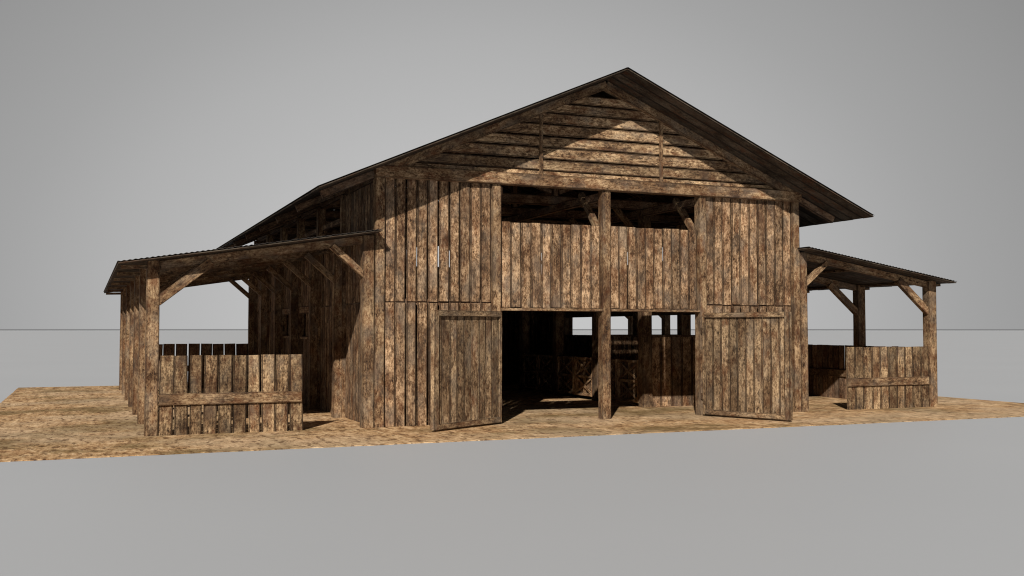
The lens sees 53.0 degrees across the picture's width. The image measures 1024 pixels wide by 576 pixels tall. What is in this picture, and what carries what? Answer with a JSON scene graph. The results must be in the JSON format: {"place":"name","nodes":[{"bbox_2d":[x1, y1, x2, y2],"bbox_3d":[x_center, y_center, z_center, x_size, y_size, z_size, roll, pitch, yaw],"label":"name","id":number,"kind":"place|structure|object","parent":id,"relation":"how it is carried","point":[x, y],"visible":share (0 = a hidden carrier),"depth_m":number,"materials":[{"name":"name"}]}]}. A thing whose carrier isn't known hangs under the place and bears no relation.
{"place":"outdoors","nodes":[
{"label":"outdoors","id":0,"kind":"place"},
{"bbox_2d":[0,330,1023,575],"bbox_3d":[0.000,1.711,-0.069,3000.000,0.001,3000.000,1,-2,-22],"label":"ground","id":1,"kind":"structure","parent":0,"point":[922,498],"depth_m":10.33,"materials":[{"name":"grey"}]},
{"bbox_2d":[0,381,1023,461],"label":"sand ground","id":2,"kind":"structure","parent":0,"point":[53,423],"depth_m":18.53,"materials":[{"name":"beige sand"}]},
{"bbox_2d":[158,343,247,388],"bbox_3d":[-9.309,2.245,29.505,3.404,1.300,0.073,1,-2,-22],"label":"plank fence","id":3,"kind":"object","parent":2,"relation":"on","point":[194,349],"visible":0.19,"depth_m":29.65,"materials":[{"name":"brown wood"}]},
{"bbox_2d":[158,354,302,435],"bbox_3d":[-4.581,1.744,16.849,2.320,1.296,0.075,1,-2,-22],"label":"plank fence","id":4,"kind":"object","parent":2,"relation":"on","point":[273,398],"visible":0.99,"depth_m":16.83,"materials":[{"name":"brown wood"}]},
{"bbox_2d":[103,67,956,435],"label":"barn","id":5,"kind":"structure","parent":2,"relation":"on","point":[365,299],"depth_m":19.74,"materials":[{"name":"brown wood"}]},
{"bbox_2d":[430,310,502,429],"bbox_3d":[-0.745,1.389,17.789,0.102,1.994,1.915,-2,-3,37],"label":"door","id":6,"kind":"structure","parent":5,"relation":"in","point":[466,368],"depth_m":17.71,"materials":[{"name":"brown wood"}]},
{"bbox_2d":[523,354,537,389],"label":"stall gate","id":7,"kind":"structure","parent":5,"relation":"attached to","point":[530,371],"depth_m":28.07,"materials":[{"name":"brown wood"}]},
{"bbox_2d":[538,354,552,391],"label":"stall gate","id":8,"kind":"structure","parent":5,"relation":"attached to","point":[545,372],"depth_m":27.16,"materials":[{"name":"brown wood"}]},
{"bbox_2d":[557,356,574,393],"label":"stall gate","id":9,"kind":"structure","parent":5,"relation":"attached to","point":[565,374],"depth_m":26.01,"materials":[{"name":"brown wood"}]},
{"bbox_2d":[574,357,591,396],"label":"stall gate","id":10,"kind":"structure","parent":5,"relation":"attached to","point":[582,376],"depth_m":25.09,"materials":[{"name":"brown wood"}]},
{"bbox_2d":[597,358,616,399],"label":"stall gate","id":11,"kind":"structure","parent":5,"relation":"attached to","point":[614,379],"depth_m":23.65,"materials":[{"name":"brown wood"}]},
{"bbox_2d":[617,359,638,402],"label":"stall gate","id":12,"kind":"structure","parent":5,"relation":"attached to","point":[627,382],"depth_m":23.04,"materials":[{"name":"brown wood"}]},
{"bbox_2d":[700,312,792,419],"bbox_3d":[4.426,1.458,19.579,0.101,1.995,1.990,2,-3,-45],"label":"door","id":13,"kind":"structure","parent":5,"relation":"in","point":[743,375],"depth_m":19.51,"materials":[{"name":"brown wood"}]},
{"bbox_2d":[611,334,679,399],"bbox_3d":[3.154,1.919,24.974,2.131,1.578,0.074,1,-2,-22],"label":"stall partition","id":14,"kind":"object","parent":2,"relation":"on","point":[625,347],"visible":0.26,"depth_m":24.80,"materials":[{"name":"brown wood"}]},
{"bbox_2d":[652,335,694,406],"bbox_3d":[4.008,1.837,22.909,2.130,1.581,0.076,1,-2,-22],"label":"stall partition","id":15,"kind":"object","parent":2,"relation":"on","point":[673,372],"visible":0.58,"depth_m":22.71,"materials":[{"name":"brown wood"}]},
{"bbox_2d":[808,344,897,398],"bbox_3d":[6.583,2.208,28.854,0.076,1.328,13.320,1,-2,-22],"label":"plank fence","id":16,"kind":"object","parent":2,"relation":"on","point":[826,370],"visible":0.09,"depth_m":25.68,"materials":[{"name":"brown wood"}]},
{"bbox_2d":[846,346,928,409],"bbox_3d":[8.101,1.931,22.096,2.257,1.338,0.070,1,-2,-22],"label":"plank fence","id":17,"kind":"object","parent":2,"relation":"on","point":[893,377],"visible":0.99,"depth_m":22.08,"materials":[{"name":"brown wood"}]},
{"bbox_2d":[0,0,1023,329],"label":"sky","id":18,"kind":"structure","parent":0,"point":[130,129],"materials":[{"name":"grey"}]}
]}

